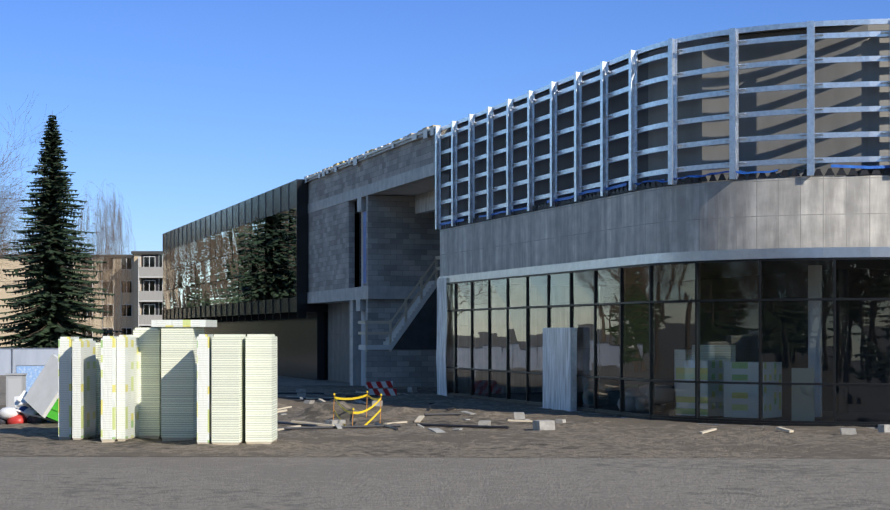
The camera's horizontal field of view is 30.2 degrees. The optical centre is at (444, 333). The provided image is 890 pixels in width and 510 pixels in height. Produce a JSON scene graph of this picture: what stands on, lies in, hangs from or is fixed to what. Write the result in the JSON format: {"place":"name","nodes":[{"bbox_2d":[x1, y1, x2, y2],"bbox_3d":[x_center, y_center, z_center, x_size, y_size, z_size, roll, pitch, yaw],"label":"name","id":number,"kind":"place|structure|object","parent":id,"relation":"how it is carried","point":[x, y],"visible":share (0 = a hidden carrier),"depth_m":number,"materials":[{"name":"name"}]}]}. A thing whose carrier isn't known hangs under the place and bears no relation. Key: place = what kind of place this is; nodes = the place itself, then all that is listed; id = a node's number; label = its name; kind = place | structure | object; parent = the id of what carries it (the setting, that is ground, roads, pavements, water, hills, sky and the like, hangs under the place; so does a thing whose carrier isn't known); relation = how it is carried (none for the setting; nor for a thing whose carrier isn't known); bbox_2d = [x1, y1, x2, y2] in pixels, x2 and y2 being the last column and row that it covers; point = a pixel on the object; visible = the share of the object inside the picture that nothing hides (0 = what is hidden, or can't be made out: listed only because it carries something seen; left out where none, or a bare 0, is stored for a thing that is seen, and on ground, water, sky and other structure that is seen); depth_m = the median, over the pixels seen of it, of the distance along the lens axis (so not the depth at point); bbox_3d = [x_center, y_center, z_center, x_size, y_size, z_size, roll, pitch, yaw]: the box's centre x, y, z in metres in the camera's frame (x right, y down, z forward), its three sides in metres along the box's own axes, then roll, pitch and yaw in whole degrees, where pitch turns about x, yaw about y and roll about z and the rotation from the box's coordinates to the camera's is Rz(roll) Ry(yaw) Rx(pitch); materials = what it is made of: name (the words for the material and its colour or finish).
{"place":"outdoors","nodes":[
{"label":"outdoors","id":0,"kind":"place"},
{"bbox_2d":[0,375,889,509],"bbox_3d":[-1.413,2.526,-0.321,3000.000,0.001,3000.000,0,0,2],"label":"ground","id":1,"kind":"structure","parent":0,"point":[250,483],"depth_m":27.84,"materials":[{"name":"grey asphalt"},{"name":"gravel"},{"name":"asphalt"}]},
{"bbox_2d":[0,213,22,280],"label":"tree","id":2,"kind":"object","parent":1,"relation":"on","point":[10,241],"visible":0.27,"depth_m":207.51,"materials":[{"name":"brown plant"}]},
{"bbox_2d":[0,208,23,269],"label":"tree","id":3,"kind":"object","parent":1,"relation":"on","point":[8,238],"visible":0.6,"depth_m":199.98,"materials":[{"name":"brown plant"}]},
{"bbox_2d":[0,172,26,260],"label":"tree","id":4,"kind":"object","parent":1,"relation":"on","point":[10,204],"visible":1,"depth_m":122.07,"materials":[{"name":"brown plant"}]},
{"bbox_2d":[0,155,28,282],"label":"tree","id":5,"kind":"object","parent":1,"relation":"on","point":[9,210],"visible":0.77,"depth_m":147.47,"materials":[{"name":"brown plant"}]},
{"bbox_2d":[5,373,26,408],"bbox_3d":[-13.057,1.868,50.262,0.560,1.316,0.460,0,0,2],"label":"service cabinet","id":6,"kind":"object","parent":1,"relation":"on","point":[15,384],"visible":0.71,"depth_m":50.05,"materials":[{"name":"grey metal"}]},
{"bbox_2d":[0,179,32,254],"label":"tree","id":7,"kind":"object","parent":1,"relation":"on","point":[9,224],"visible":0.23,"depth_m":269.42,"materials":[{"name":"brown plant"}]},
{"bbox_2d":[0,228,34,254],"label":"tree","id":8,"kind":"object","parent":1,"relation":"on","point":[8,245],"visible":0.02,"depth_m":303.60,"materials":[{"name":"brown plant"}]},
{"bbox_2d":[0,182,35,254],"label":"tree","id":9,"kind":"object","parent":1,"relation":"on","point":[11,226],"visible":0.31,"depth_m":219.00,"materials":[{"name":"brown plant"}]},
{"bbox_2d":[0,348,57,374],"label":"site hoarding","id":10,"kind":"object","parent":1,"relation":"on","point":[11,359],"visible":0.15,"depth_m":100.47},
{"bbox_2d":[0,148,70,288],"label":"bare tree","id":11,"kind":"object","parent":1,"relation":"on","point":[7,193],"visible":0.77,"depth_m":142.00,"materials":[{"name":"brown plant"}]},
{"bbox_2d":[0,92,71,258],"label":"tree","id":12,"kind":"object","parent":1,"relation":"on","point":[18,169],"visible":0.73,"depth_m":145.20,"materials":[{"name":"brown plant"}]},
{"bbox_2d":[0,115,122,347],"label":"spruce tree","id":13,"kind":"object","parent":1,"relation":"on","point":[53,254],"visible":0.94,"depth_m":132.92,"materials":[{"name":"green plant"}]},
{"bbox_2d":[58,337,78,439],"bbox_3d":[-8.884,1.300,39.153,0.296,2.452,1.250,0,0,-1],"label":"board pile","id":14,"kind":"object","parent":1,"relation":"on","point":[64,388],"visible":0.6,"depth_m":38.53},
{"bbox_2d":[0,251,163,346],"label":"apartment block","id":15,"kind":"structure","parent":1,"relation":"on","point":[145,299],"depth_m":204.38,"materials":[{"name":"white concrete"}]},
{"bbox_2d":[70,179,136,337],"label":"birch tree","id":16,"kind":"object","parent":1,"relation":"on","point":[101,266],"visible":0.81,"depth_m":160.35,"materials":[{"name":"brown plant"}]},
{"bbox_2d":[212,334,245,444],"bbox_3d":[-4.828,1.270,37.127,0.605,2.512,1.250,0,0,3],"label":"board pile","id":17,"kind":"object","parent":1,"relation":"on","point":[228,389],"visible":0.77,"depth_m":36.51,"materials":[{"name":"white plastic"}]},
{"bbox_2d":[163,179,358,379],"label":"building","id":18,"kind":"structure","parent":1,"relation":"on","point":[299,329],"depth_m":95.85,"materials":[{"name":"black metal"}]},
{"bbox_2d":[162,183,288,319],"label":"facade fins","id":19,"kind":"object","parent":18,"relation":"attached to","point":[226,229],"visible":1,"depth_m":107.11,"materials":[{"name":"black metal"}]},
{"bbox_2d":[163,208,295,309],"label":"reflective glass facade","id":20,"kind":"structure","parent":18,"relation":"attached to","point":[247,238],"depth_m":105.76,"materials":[{"name":"black glass"}]},
{"bbox_2d":[361,211,365,385],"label":"porch column","id":21,"kind":"structure","parent":1,"relation":"on","point":[363,315],"depth_m":78.69,"materials":[{"name":"grey concrete"}]},
{"bbox_2d":[307,126,448,386],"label":"building section","id":22,"kind":"object","parent":1,"relation":"on","point":[382,187],"visible":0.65,"depth_m":77.75,"materials":[{"name":"grey concrete"}]},
{"bbox_2d":[363,211,365,283],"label":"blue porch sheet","id":23,"kind":"object","parent":22,"relation":"attached to","point":[364,247],"visible":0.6,"depth_m":78.22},
{"bbox_2d":[304,125,440,182],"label":"porch roof edge clutter","id":24,"kind":"object","parent":22,"relation":"on","point":[414,135],"visible":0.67,"depth_m":76.31,"materials":[{"name":"grey metal"}]},
{"bbox_2d":[358,256,439,351],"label":"porch timber guard rail","id":25,"kind":"object","parent":22,"relation":"attached to","point":[366,333],"visible":0.69,"depth_m":76.50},
{"bbox_2d":[415,190,434,213],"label":"porch beam","id":26,"kind":"structure","parent":22,"relation":"attached to","point":[425,195],"depth_m":76.69,"materials":[{"name":"concrete"}]},
{"bbox_2d":[416,196,434,213],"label":"wall panel","id":27,"kind":"object","parent":26,"relation":"attached to","point":[425,205],"visible":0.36,"depth_m":76.25,"materials":[{"name":"grey concrete"}]},
{"bbox_2d":[0,385,889,457],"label":"yard soil","id":28,"kind":"structure","parent":0,"point":[582,435],"depth_m":38.88,"materials":[{"name":"brown soil"}]},
{"bbox_2d":[0,406,54,423],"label":"rubbish heap","id":29,"kind":"object","parent":28,"relation":"on","point":[9,415],"visible":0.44,"depth_m":45.04,"materials":[{"name":"white plastic"}]},
{"bbox_2d":[16,365,44,391],"bbox_3d":[-13.014,1.762,52.121,1.059,1.528,0.120,0,0,2],"label":"site info board","id":30,"kind":"object","parent":28,"relation":"on","point":[32,372],"visible":0.29,"depth_m":52.06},
{"bbox_2d":[13,391,57,422],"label":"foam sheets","id":31,"kind":"object","parent":28,"relation":"on","point":[19,401],"visible":0.19,"depth_m":45.12,"materials":[{"name":"white plastic"}]},
{"bbox_2d":[24,354,57,420],"bbox_3d":[-10.487,1.598,44.952,1.050,1.586,1.020,34,1,39],"label":"tipped green container","id":32,"kind":"object","parent":28,"relation":"on","point":[41,397],"visible":0.58,"depth_m":44.56,"materials":[{"name":"green plastic"},{"name":"grey plastic"}]},
{"bbox_2d":[72,339,95,439],"bbox_3d":[-8.442,1.321,38.639,0.201,2.410,1.250,0,0,3],"label":"board pile","id":33,"kind":"object","parent":28,"relation":"on","point":[83,388],"visible":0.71,"depth_m":38.22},
{"bbox_2d":[95,342,100,436],"bbox_3d":[-8.396,1.370,40.138,0.233,2.311,1.250,0,0,2],"label":"panel","id":34,"kind":"object","parent":28,"relation":"on","point":[98,388],"visible":0.19,"depth_m":39.55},
{"bbox_2d":[101,336,118,442],"bbox_3d":[-7.694,1.292,38.216,0.317,2.469,1.250,0,0,-2],"label":"board pile","id":35,"kind":"object","parent":28,"relation":"on","point":[108,388],"visible":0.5,"depth_m":37.59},
{"bbox_2d":[117,335,138,440],"bbox_3d":[-7.368,1.276,38.406,0.199,2.499,1.250,0,0,4],"label":"board pile","id":36,"kind":"object","parent":28,"relation":"on","point":[127,387],"visible":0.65,"depth_m":37.97,"materials":[{"name":"white plastic"}]},
{"bbox_2d":[133,328,160,438],"bbox_3d":[-7.043,1.190,39.596,0.620,2.671,1.250,0,0,1],"label":"board pile","id":37,"kind":"object","parent":28,"relation":"on","point":[149,382],"visible":0.6,"depth_m":38.97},
{"bbox_2d":[151,320,216,440],"bbox_3d":[-6.124,1.103,38.866,1.269,2.845,1.350,0,0,3],"label":"board pile","id":38,"kind":"object","parent":28,"relation":"on","point":[178,380],"visible":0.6,"depth_m":38.25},
{"bbox_2d":[197,334,213,443],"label":"board pile","id":39,"kind":"object","parent":28,"relation":"on","point":[204,388],"visible":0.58,"depth_m":36.52,"materials":[{"name":"white plastic"}]},
{"bbox_2d":[246,334,276,443],"bbox_3d":[-4.151,1.269,37.406,0.582,2.514,1.250,0,0,0],"label":"board pile","id":40,"kind":"object","parent":28,"relation":"on","point":[261,388],"visible":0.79,"depth_m":36.78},
{"bbox_2d":[333,391,381,425],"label":"taped stakes","id":41,"kind":"object","parent":28,"relation":"on","point":[363,411],"visible":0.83,"depth_m":44.46,"materials":[{"name":"yellow"}]},
{"bbox_2d":[366,381,396,395],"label":"barrier boards","id":42,"kind":"object","parent":28,"relation":"on","point":[386,392],"visible":0.81,"depth_m":66.72,"materials":[{"name":"red plastic"}]},
{"bbox_2d":[436,278,446,395],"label":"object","id":43,"kind":"object","parent":28,"relation":"on","point":[441,334],"visible":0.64,"depth_m":66.03,"materials":[{"name":"white"}]},
{"bbox_2d":[543,328,576,410],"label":"panel","id":44,"kind":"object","parent":28,"relation":"on","point":[557,368],"depth_m":53.53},
{"bbox_2d":[572,329,575,410],"bbox_3d":[3.733,1.161,53.756,0.160,2.630,2.464,0,0,-18],"label":"panel edge","id":45,"kind":"object","parent":44,"relation":"attached to","point":[574,370],"visible":0.38,"depth_m":52.59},
{"bbox_2d":[277,387,889,434],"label":"site debris","id":46,"kind":"object","parent":28,"relation":"on","point":[537,424],"visible":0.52,"depth_m":43.74,"materials":[{"name":"grey concrete"}]},
{"bbox_2d":[0,0,889,254],"label":"sky","id":47,"kind":"structure","parent":0,"point":[193,110],"materials":[{"name":"blue"}]},
{"bbox_2d":[440,25,889,428],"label":"curved building","id":48,"kind":"structure","parent":0,"point":[824,211],"depth_m":51.99,"materials":[{"name":"grey concrete"}]},
{"bbox_2d":[582,379,619,405],"bbox_3d":[5.746,1.992,55.175,2.303,0.950,1.239,0,0,11],"label":"teal tarp heap","id":49,"kind":"object","parent":48,"relation":"on","point":[602,392],"depth_m":54.88,"materials":[{"name":"teal"}]},
{"bbox_2d":[625,384,644,388],"bbox_3d":[6.384,2.021,53.279,0.800,0.750,1.000,0,0,-18],"label":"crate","id":50,"kind":"object","parent":48,"relation":"on","point":[635,386],"depth_m":53.30,"materials":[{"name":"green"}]},
{"bbox_2d":[617,384,673,410],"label":"sacks","id":51,"kind":"object","parent":48,"relation":"on","point":[659,389],"depth_m":51.24,"materials":[{"name":"white"}]},
{"bbox_2d":[435,19,889,229],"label":"facade lattice","id":52,"kind":"object","parent":48,"relation":"attached to","point":[733,116],"visible":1,"depth_m":48.32,"materials":[{"name":"silver metal"}]},
{"bbox_2d":[439,247,889,282],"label":"canopy edge","id":53,"kind":"object","parent":48,"relation":"attached to","point":[815,252],"visible":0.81,"depth_m":46.14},
{"bbox_2d":[440,164,889,225],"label":"curved building membrane","id":54,"kind":"object","parent":48,"relation":"attached to","point":[739,172],"visible":0.81,"depth_m":46.98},
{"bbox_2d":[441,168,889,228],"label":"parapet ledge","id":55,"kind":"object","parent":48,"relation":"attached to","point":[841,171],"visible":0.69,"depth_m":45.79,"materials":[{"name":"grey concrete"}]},
{"bbox_2d":[446,257,889,426],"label":"curved building mullions","id":56,"kind":"object","parent":48,"relation":"attached to","point":[652,381],"visible":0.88,"depth_m":47.95,"materials":[{"name":"black metal"}]},
{"bbox_2d":[449,24,888,227],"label":"curved building backing","id":57,"kind":"object","parent":48,"relation":"attached to","point":[797,99],"visible":0.45,"depth_m":46.12,"materials":[{"name":"grey metal"}]},
{"bbox_2d":[674,349,691,409],"bbox_3d":[7.731,1.446,51.723,1.000,1.900,0.500,0,0,-34],"label":"insulation panel stack","id":58,"kind":"object","parent":48,"relation":"on","point":[683,354],"depth_m":51.53,"materials":[{"name":"grey"}]},
{"bbox_2d":[676,360,734,416],"bbox_3d":[7.669,1.586,48.610,1.200,1.620,1.250,0,0,-39],"label":"insulation panel stack","id":59,"kind":"object","parent":48,"relation":"on","point":[710,368],"depth_m":48.12,"materials":[{"name":"white plastic"}]},
{"bbox_2d":[692,345,735,361],"bbox_3d":[8.248,1.371,50.694,1.000,2.050,0.900,0,0,-42],"label":"insulation panel stack","id":60,"kind":"object","parent":59,"relation":"on","point":[727,351],"depth_m":50.32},
{"bbox_2d":[724,362,781,417],"bbox_3d":[8.852,1.606,47.490,1.250,1.580,1.200,0,0,36],"label":"insulation panel stack","id":61,"kind":"object","parent":48,"relation":"on","point":[739,403],"depth_m":47.05,"materials":[{"name":"white plastic"}]},
{"bbox_2d":[792,368,814,420],"bbox_3d":[9.833,1.671,45.349,0.620,1.450,0.060,0,0,22],"label":"board","id":62,"kind":"object","parent":48,"relation":"on","point":[807,392],"depth_m":45.31,"materials":[{"name":"beige"}]},
{"bbox_2d":[808,265,821,416],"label":"column","id":63,"kind":"structure","parent":48,"relation":"on","point":[814,340],"depth_m":47.36,"materials":[{"name":"concrete"}]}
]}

